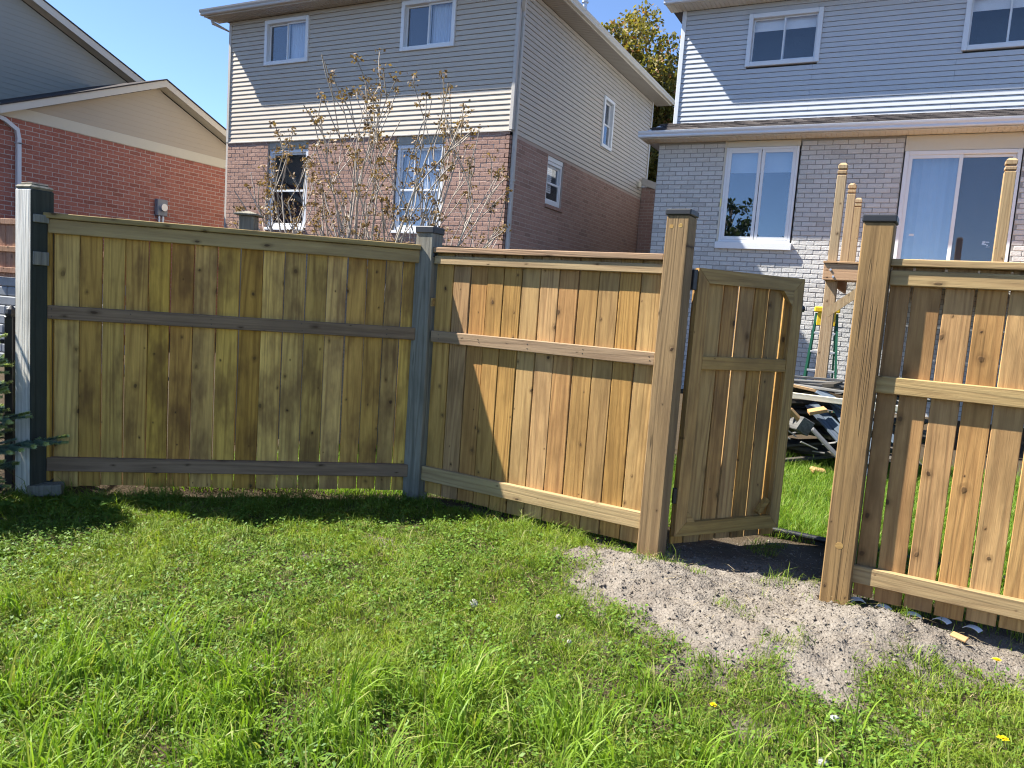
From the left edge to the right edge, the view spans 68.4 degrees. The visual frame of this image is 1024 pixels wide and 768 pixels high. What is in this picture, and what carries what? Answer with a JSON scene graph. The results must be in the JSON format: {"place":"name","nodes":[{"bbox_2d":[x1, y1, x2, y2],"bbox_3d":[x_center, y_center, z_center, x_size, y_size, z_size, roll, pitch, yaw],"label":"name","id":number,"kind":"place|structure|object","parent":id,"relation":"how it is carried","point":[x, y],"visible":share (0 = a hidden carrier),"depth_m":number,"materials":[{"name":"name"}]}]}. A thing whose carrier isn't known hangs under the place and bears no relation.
{"place":"outdoors","nodes":[
{"label":"outdoors","id":0,"kind":"place"},
{"bbox_2d":[0,277,125,367],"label":"block wall","id":1,"kind":"structure","parent":0,"point":[7,295],"depth_m":12.04,"materials":[{"name":"grey stone"}]},
{"bbox_2d":[0,218,103,276],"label":"brown fence","id":2,"kind":"object","parent":1,"relation":"on","point":[7,247],"visible":0.12,"depth_m":11.93,"materials":[{"name":"brown wood"}]},
{"bbox_2d":[0,0,225,333],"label":"house","id":3,"kind":"structure","parent":0,"point":[90,126],"depth_m":19.07,"materials":[{"name":"red brick"}]},
{"bbox_2d":[46,0,681,127],"label":"sky","id":4,"kind":"structure","parent":0,"point":[170,40],"materials":[{"name":"blue"}]},
{"bbox_2d":[199,0,674,361],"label":"house","id":5,"kind":"structure","parent":0,"point":[564,96],"depth_m":16.57,"materials":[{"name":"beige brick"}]},
{"bbox_2d":[263,15,309,66],"bbox_3d":[-5.011,-7.821,17.402,1.320,1.000,0.600,7,7,27],"label":"window","id":6,"kind":"structure","parent":5,"relation":"in","point":[286,40],"depth_m":17.27,"materials":[{"name":"glass"}]},
{"bbox_2d":[268,149,307,227],"bbox_3d":[-5.088,-4.538,17.717,1.170,1.790,0.520,7,7,27],"label":"window","id":7,"kind":"structure","parent":5,"relation":"in","point":[295,166],"depth_m":17.98,"materials":[{"name":"white metal"}]},
{"bbox_2d":[394,144,444,230],"bbox_3d":[-1.845,-4.133,16.082,1.180,1.790,0.520,7,7,27],"label":"window","id":8,"kind":"structure","parent":5,"relation":"in","point":[402,162],"depth_m":16.02,"materials":[{"name":"glass"}]},
{"bbox_2d":[399,0,456,51],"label":"window","id":9,"kind":"structure","parent":5,"relation":"in","point":[425,24],"depth_m":15.55,"materials":[{"name":"glass"}]},
{"bbox_2d":[545,161,561,207],"bbox_3d":[0.689,-4.484,16.954,0.520,0.920,0.840,7,7,27],"label":"window","id":10,"kind":"structure","parent":5,"relation":"in","point":[554,171],"depth_m":17.12,"materials":[{"name":"white plastic"}]},
{"bbox_2d":[600,95,614,151],"bbox_3d":[2.194,-6.646,19.313,0.600,1.240,0.730,7,7,27],"label":"window","id":11,"kind":"structure","parent":5,"relation":"in","point":[608,114],"depth_m":19.42,"materials":[{"name":"white plastic"}]},
{"bbox_2d":[0,334,1023,767],"bbox_3d":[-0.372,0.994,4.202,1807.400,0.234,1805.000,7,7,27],"label":"ground","id":12,"kind":"structure","parent":0,"point":[738,630],"depth_m":3.59,"materials":[{"name":"green plant"}]},
{"bbox_2d":[0,305,14,484],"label":"metal fence","id":13,"kind":"object","parent":12,"relation":"on","point":[8,341],"visible":0.66,"depth_m":5.18,"materials":[{"name":"black metal"}]},
{"bbox_2d":[0,498,22,510],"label":"leafy weed","id":14,"kind":"object","parent":12,"relation":"on","point":[9,502],"visible":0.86,"depth_m":4.76,"materials":[{"name":"green plant"}]},
{"bbox_2d":[0,333,68,487],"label":"spruce tree","id":15,"kind":"object","parent":12,"relation":"on","point":[6,420],"visible":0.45,"depth_m":4.83,"materials":[{"name":"green plant"}]},
{"bbox_2d":[26,481,64,496],"bbox_3d":[-3.102,0.700,5.018,0.200,0.075,0.100,0,9,-16],"label":"concrete block","id":16,"kind":"object","parent":12,"relation":"on","point":[49,487],"visible":0.84,"depth_m":4.98,"materials":[{"name":"grey concrete"}]},
{"bbox_2d":[87,495,132,504],"bbox_3d":[-2.644,0.778,4.939,0.226,0.074,0.222,10,8,42],"label":"leafy weed","id":17,"kind":"object","parent":12,"relation":"on","point":[105,499],"visible":0.62,"depth_m":4.95,"materials":[{"name":"green plant"}]},
{"bbox_2d":[100,508,120,518],"bbox_3d":[-2.528,0.813,4.755,0.174,0.038,0.145,10,8,43],"label":"leafy weed","id":18,"kind":"object","parent":12,"relation":"on","point":[116,509],"visible":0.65,"depth_m":4.75,"materials":[{"name":"green plant"}]},
{"bbox_2d":[15,182,444,501],"bbox_3d":[-1.900,-0.191,5.255,2.766,2.096,0.228,3,6,-13],"label":"wooden fence","id":19,"kind":"object","parent":12,"relation":"on","point":[70,331],"visible":0.97,"depth_m":5.22,"materials":[{"name":"brown wood"}]},
{"bbox_2d":[234,211,491,445],"bbox_3d":[-1.370,-0.446,7.133,2.505,2.180,0.210,4,6,-1],"label":"old fence","id":20,"kind":"object","parent":12,"relation":"on","point":[248,220],"visible":0.06,"depth_m":7.09,"materials":[{"name":"wood"}]},
{"bbox_2d":[226,48,512,304],"bbox_3d":[-1.326,-1.337,7.976,2.945,3.790,2.900,7,7,27],"label":"shrub","id":21,"kind":"object","parent":12,"relation":"on","point":[382,160],"visible":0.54,"depth_m":7.25,"materials":[{"name":"brown plant"}]},
{"bbox_2d":[470,599,477,611],"bbox_3d":[-0.187,1.086,3.652,0.040,0.090,0.040,7,7,27],"label":"dandelion","id":22,"kind":"object","parent":12,"relation":"on","point":[475,603],"visible":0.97,"depth_m":3.65,"materials":[{"name":"white plant"}]},
{"bbox_2d":[0,568,1001,767],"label":"tall grass","id":23,"kind":"structure","parent":12,"relation":"on","point":[220,697],"depth_m":2.60,"materials":[{"name":"green plant"}]},
{"bbox_2d":[0,473,1023,767],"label":"lawn grass","id":24,"kind":"structure","parent":12,"relation":"on","point":[336,643],"depth_m":3.42,"materials":[{"name":"green plant"}]},
{"bbox_2d":[556,614,560,627],"bbox_3d":[0.217,1.121,3.566,0.025,0.068,0.025,7,7,27],"label":"dandelion","id":25,"kind":"object","parent":12,"relation":"on","point":[557,616],"visible":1,"depth_m":3.56,"materials":[{"name":"white plant"}]},
{"bbox_2d":[421,209,698,558],"bbox_3d":[0.208,-0.051,5.046,1.874,2.182,0.165,8,7,30],"label":"wooden fence","id":26,"kind":"object","parent":12,"relation":"on","point":[502,391],"visible":0.98,"depth_m":4.96,"materials":[{"name":"brown wood"}]},
{"bbox_2d":[669,268,804,543],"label":"wooden gate","id":27,"kind":"structure","parent":26,"relation":"attached to","point":[729,475],"depth_m":4.91,"materials":[{"name":"brown wood"}]},
{"bbox_2d":[145,444,1022,643],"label":"grass","id":28,"kind":"structure","parent":12,"relation":"on","point":[797,504],"depth_m":5.98,"materials":[{"name":"green plant"}]},
{"bbox_2d":[811,427,835,457],"bbox_3d":[3.180,0.625,7.581,0.072,0.465,0.020,-28,-16,-47],"label":"scrap plank","id":29,"kind":"object","parent":28,"relation":"on","point":[823,441],"visible":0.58,"depth_m":7.58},
{"bbox_2d":[785,451,869,461],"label":"scrap board","id":30,"kind":"object","parent":28,"relation":"on","point":[804,458],"visible":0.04,"depth_m":7.95,"materials":[{"name":"grey wood"}]},
{"bbox_2d":[805,404,867,475],"bbox_3d":[3.342,0.564,7.706,0.089,0.020,0.980,-13,52,-24],"label":"scrap board","id":31,"kind":"object","parent":28,"relation":"on","point":[820,418],"visible":0.48,"depth_m":7.80,"materials":[{"name":"grey wood"}]},
{"bbox_2d":[808,401,869,454],"bbox_3d":[3.390,0.504,7.711,0.974,0.086,0.020,56,2,41],"label":"scrap board","id":32,"kind":"object","parent":31,"relation":"on","point":[833,423],"visible":0.34,"depth_m":7.83,"materials":[{"name":"grey wood"}]},
{"bbox_2d":[829,403,868,462],"bbox_3d":[3.438,0.446,7.715,0.087,0.996,0.021,-28,-47,19],"label":"scrap board","id":33,"kind":"object","parent":32,"relation":"on","point":[837,412],"depth_m":7.86,"materials":[{"name":"grey wood"}]},
{"bbox_2d":[827,391,870,446],"bbox_3d":[3.487,0.383,7.722,0.087,0.021,0.992,-25,47,3],"label":"scrap board","id":34,"kind":"object","parent":33,"relation":"on","point":[838,409],"visible":0.02,"depth_m":7.86,"materials":[{"name":"grey wood"}]},
{"bbox_2d":[815,390,893,443],"bbox_3d":[3.534,0.323,7.727,0.969,0.090,0.020,40,-19,31],"label":"scrap board","id":35,"kind":"object","parent":34,"relation":"on","point":[823,393],"visible":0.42,"depth_m":7.89,"materials":[{"name":"grey wood"}]},
{"bbox_2d":[792,392,897,411],"bbox_3d":[3.215,0.153,7.877,1.537,0.060,0.056,8,7,24],"label":"scrap plank","id":36,"kind":"object","parent":35,"relation":"on","point":[818,398],"visible":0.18,"depth_m":7.86,"materials":[{"name":"grey wood"}]},
{"bbox_2d":[787,438,921,467],"bbox_3d":[3.712,0.746,8.279,1.568,0.043,0.144,9,27,0],"label":"scrap board","id":37,"kind":"object","parent":28,"relation":"on","point":[794,441],"visible":0.02,"depth_m":8.27,"materials":[{"name":"grey wood"}]},
{"bbox_2d":[802,437,925,442],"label":"scrap board","id":38,"kind":"object","parent":28,"relation":"on","point":[829,440],"depth_m":8.44,"materials":[{"name":"grey wood"}]},
{"label":"scrap splinter","id":39,"kind":"object","parent":28,"relation":"on","visible":0},
{"bbox_2d":[800,441,817,449],"bbox_3d":[3.029,0.628,7.684,0.196,0.012,0.024,24,-20,3],"label":"scrap splinter","id":40,"kind":"object","parent":39,"relation":"on","point":[804,443],"visible":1,"depth_m":7.68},
{"bbox_2d":[601,0,680,181],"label":"maple tree","id":41,"kind":"object","parent":12,"relation":"on","point":[660,73],"visible":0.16,"depth_m":25.79,"materials":[{"name":"green plant"}]},
{"bbox_2d":[537,534,1023,757],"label":"gravel","id":42,"kind":"structure","parent":12,"relation":"on","point":[831,602],"depth_m":3.73,"materials":[{"name":"grey gravel"}]},
{"bbox_2d":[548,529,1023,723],"bbox_3d":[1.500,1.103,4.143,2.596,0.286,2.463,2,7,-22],"label":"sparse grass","id":43,"kind":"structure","parent":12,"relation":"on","point":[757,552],"depth_m":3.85,"materials":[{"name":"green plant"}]},
{"bbox_2d":[810,466,825,474],"bbox_3d":[3.073,0.873,7.562,0.157,0.050,0.095,12,17,-3],"label":"scrap chunk","id":44,"kind":"object","parent":12,"relation":"on","point":[813,470],"visible":0.6,"depth_m":7.53,"materials":[{"name":"beige wood"}]},
{"bbox_2d":[803,306,840,412],"bbox_3d":[4.700,-0.284,11.479,0.572,1.765,0.662,6,7,21],"label":"step ladder","id":45,"kind":"object","parent":12,"relation":"on","point":[818,309],"visible":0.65,"depth_m":11.29,"materials":[{"name":"metal"}]},
{"bbox_2d":[816,757,828,767],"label":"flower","id":46,"kind":"object","parent":12,"relation":"on","point":[820,759],"visible":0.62,"depth_m":2.61,"materials":[{"name":"white plant"}]},
{"bbox_2d":[830,714,840,722],"bbox_3d":[1.242,1.284,2.897,0.039,0.023,0.038,-1,8,-40],"label":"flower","id":47,"kind":"object","parent":12,"relation":"on","point":[832,716],"visible":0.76,"depth_m":2.89,"materials":[{"name":"white plant"}]},
{"bbox_2d":[670,508,1004,585],"bbox_3d":[2.266,1.112,5.108,2.710,0.092,0.067,8,7,31],"label":"lawn edging","id":48,"kind":"object","parent":12,"relation":"on","point":[819,540],"visible":0.18,"depth_m":5.24,"materials":[{"name":"black metal"}]},
{"bbox_2d":[851,597,982,632],"bbox_3d":[2.148,1.233,4.040,0.644,0.029,0.081,8,7,30],"label":"garden edging","id":49,"kind":"object","parent":12,"relation":"on","point":[974,627],"visible":0.84,"depth_m":4.02,"materials":[{"name":"plastic"}]},
{"bbox_2d":[819,214,1023,632],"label":"wooden fence","id":50,"kind":"object","parent":12,"relation":"on","point":[979,394],"visible":0.96,"depth_m":3.90,"materials":[{"name":"brown wood"}]},
{"bbox_2d":[950,631,968,642],"bbox_3d":[2.115,1.196,3.565,0.040,0.012,0.070,-18,24,-35],"label":"wood chip","id":51,"kind":"object","parent":12,"relation":"on","point":[958,636],"visible":1,"depth_m":3.56,"materials":[{"name":"beige wood"}]},
{"bbox_2d":[992,657,1001,670],"bbox_3d":[2.157,1.254,3.357,0.037,0.069,0.035,3,6,-11],"label":"dandelion","id":52,"kind":"object","parent":12,"relation":"on","point":[996,658],"visible":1,"depth_m":3.36,"materials":[{"name":"yellow plant"}]},
{"bbox_2d":[996,735,1008,750],"bbox_3d":[1.808,1.329,2.782,0.041,0.059,0.040,7,7,27],"label":"dandelion","id":53,"kind":"object","parent":12,"relation":"on","point":[1002,737],"visible":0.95,"depth_m":2.78,"materials":[{"name":"yellow plant"}]},
{"bbox_2d":[648,146,658,180],"bbox_3d":[5.254,-4.907,27.939,4.293,7.564,4.538,4,6,-3],"label":"dark tree","id":54,"kind":"object","parent":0,"point":[655,163],"visible":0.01,"depth_m":26.71,"materials":[{"name":"green plant"}]},
{"bbox_2d":[638,0,1023,427],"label":"house","id":55,"kind":"structure","parent":0,"point":[910,113],"depth_m":14.42,"materials":[{"name":"brick"}]},
{"bbox_2d":[718,146,800,242],"bbox_3d":[4.942,-3.723,15.017,1.370,1.840,0.562,7,7,27],"label":"window","id":56,"kind":"structure","parent":55,"relation":"in","point":[760,184],"depth_m":15.07,"materials":[{"name":"white plastic"}]},
{"bbox_2d":[744,6,824,68],"bbox_3d":[5.599,-6.998,15.441,1.430,1.040,0.600,7,7,27],"label":"window","id":57,"kind":"structure","parent":55,"relation":"in","point":[788,37],"depth_m":15.47,"materials":[{"name":"glass"}]},
{"bbox_2d":[893,148,1022,261],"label":"window","id":58,"kind":"structure","parent":55,"relation":"in","point":[949,201],"depth_m":13.40,"materials":[{"name":"white plastic"}]},
{"bbox_2d":[961,0,1023,52],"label":"window","id":59,"kind":"structure","parent":55,"relation":"in","point":[989,25],"depth_m":13.88,"materials":[{"name":"glass"}]},
{"bbox_2d":[815,158,1017,380],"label":"deck","id":60,"kind":"structure","parent":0,"point":[841,273],"depth_m":10.15,"materials":[{"name":"wood"}]},
{"label":"scrap board","id":61,"kind":"object","parent":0,"visible":0},
{"bbox_2d":[786,448,890,461],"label":"scrap board","id":62,"kind":"object","parent":61,"relation":"on","point":[828,453],"visible":0.1,"depth_m":8.07,"materials":[{"name":"grey wood"}]},
{"bbox_2d":[787,443,826,451],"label":"scrap board","id":63,"kind":"object","parent":62,"relation":"on","point":[805,449],"depth_m":8.14,"materials":[{"name":"black wood"}]},
{"bbox_2d":[787,441,836,447],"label":"scrap board","id":64,"kind":"object","parent":63,"relation":"on","point":[803,445],"depth_m":8.10,"materials":[{"name":"grey wood"}]},
{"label":"scrap board","id":65,"kind":"object","parent":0,"visible":0},
{"bbox_2d":[824,432,892,452],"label":"scrap board","id":66,"kind":"object","parent":65,"relation":"on","point":[828,436],"depth_m":8.05,"materials":[{"name":"black wood"}]},
{"bbox_2d":[789,425,825,437],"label":"scrap board","id":67,"kind":"object","parent":66,"relation":"on","point":[820,431],"visible":0.02,"depth_m":8.07,"materials":[{"name":"black wood"}]},
{"bbox_2d":[789,416,814,435],"bbox_3d":[3.016,0.428,8.007,0.153,0.150,0.638,30,2,1],"label":"scrap post","id":68,"kind":"object","parent":67,"relation":"on","point":[803,425],"visible":0.56,"depth_m":7.72,"materials":[{"name":"grey wood"}]},
{"bbox_2d":[790,408,799,420],"bbox_3d":[2.952,0.344,7.799,0.040,0.231,0.064,-44,-3,34],"label":"scrap block","id":69,"kind":"object","parent":68,"relation":"on","point":[795,414],"depth_m":7.78,"materials":[{"name":"brown wood"}]},
{"bbox_2d":[807,406,826,414],"bbox_3d":[3.158,0.277,7.813,0.187,0.040,0.084,-10,24,0],"label":"scrap block","id":70,"kind":"object","parent":68,"relation":"on","point":[817,410],"depth_m":7.78,"materials":[{"name":"beige wood"}]},
{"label":"scrap board","id":71,"kind":"object","parent":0,"visible":0},
{"bbox_2d":[808,419,893,433],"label":"scrap board","id":72,"kind":"object","parent":71,"relation":"on","point":[816,422],"visible":0.12,"depth_m":8.08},
{"label":"scrap board","id":73,"kind":"object","parent":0,"visible":0},
{"bbox_2d":[814,415,896,425],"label":"scrap board","id":74,"kind":"object","parent":73,"relation":"on","point":[895,416],"visible":0.02,"depth_m":7.87,"materials":[{"name":"grey wood"}]},
{"label":"scrap board","id":75,"kind":"object","parent":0,"visible":0},
{"bbox_2d":[794,408,926,436],"bbox_3d":[3.598,0.381,8.057,1.716,0.050,0.153,11,13,27],"label":"scrap board","id":76,"kind":"object","parent":75,"relation":"on","point":[836,419],"depth_m":7.91,"materials":[{"name":"grey wood"}]},
{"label":"scrap board","id":77,"kind":"object","parent":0,"visible":0},
{"bbox_2d":[795,410,927,424],"bbox_3d":[3.462,0.344,8.088,1.860,0.040,0.130,4,-16,10],"label":"scrap board","id":78,"kind":"object","parent":77,"relation":"on","point":[803,413],"visible":0.16,"depth_m":8.09,"materials":[{"name":"black wood"}]},
{"bbox_2d":[791,405,805,408],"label":"scrap board","id":79,"kind":"object","parent":78,"relation":"on","point":[796,407],"visible":0.06,"depth_m":8.25,"materials":[{"name":"black wood"}]},
{"label":"scrap board","id":80,"kind":"object","parent":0,"visible":0},
{"bbox_2d":[791,399,830,406],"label":"scrap board","id":81,"kind":"object","parent":80,"relation":"on","point":[799,402],"visible":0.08,"depth_m":8.09,"materials":[{"name":"black wood"}]},
{"label":"scrap board","id":82,"kind":"object","parent":81,"relation":"on","visible":0},
{"bbox_2d":[793,387,835,392],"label":"scrap board","id":83,"kind":"object","parent":82,"relation":"on","point":[796,390],"visible":0.02,"depth_m":8.13,"materials":[{"name":"wood"}]},
{"bbox_2d":[794,383,876,397],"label":"scrap board","id":84,"kind":"object","parent":83,"relation":"on","point":[826,389],"depth_m":7.93,"materials":[{"name":"grey wood"}]},
{"bbox_2d":[794,382,843,388],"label":"scrap board","id":85,"kind":"object","parent":84,"relation":"on","point":[821,385],"visible":0.16,"depth_m":8.02,"materials":[{"name":"grey wood"}]},
{"bbox_2d":[794,379,844,385],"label":"scrap board","id":86,"kind":"object","parent":85,"relation":"on","point":[806,381],"visible":0.16,"depth_m":8.09,"materials":[{"name":"grey wood"}]},
{"bbox_2d":[794,376,844,381],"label":"scrap board","id":87,"kind":"object","parent":86,"relation":"on","point":[818,378],"visible":0.16,"depth_m":8.29,"materials":[{"name":"grey wood"}]},
{"bbox_2d":[802,392,875,402],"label":"scrap board","id":88,"kind":"object","parent":82,"relation":"on","point":[811,393],"depth_m":8.12,"materials":[{"name":"black wood"}]},
{"bbox_2d":[793,384,842,397],"bbox_3d":[3.294,0.091,7.944,1.059,0.031,0.034,14,9,19],"label":"scrap plank","id":89,"kind":"object","parent":88,"relation":"on","point":[815,390],"visible":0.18,"depth_m":7.97,"materials":[{"name":"brown wood"}]},
{"bbox_2d":[835,392,930,401],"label":"scrap board","id":90,"kind":"object","parent":82,"relation":"on","point":[928,400],"visible":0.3,"depth_m":7.86,"materials":[{"name":"grey wood"}]},
{"label":"scrap board","id":91,"kind":"object","parent":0,"visible":0},
{"label":"scrap board","id":92,"kind":"object","parent":91,"relation":"on","visible":0},
{"bbox_2d":[817,382,842,386],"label":"scrap board","id":93,"kind":"object","parent":92,"relation":"on","point":[829,384],"visible":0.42,"depth_m":7.94,"materials":[{"name":"grey wood"}]}
]}

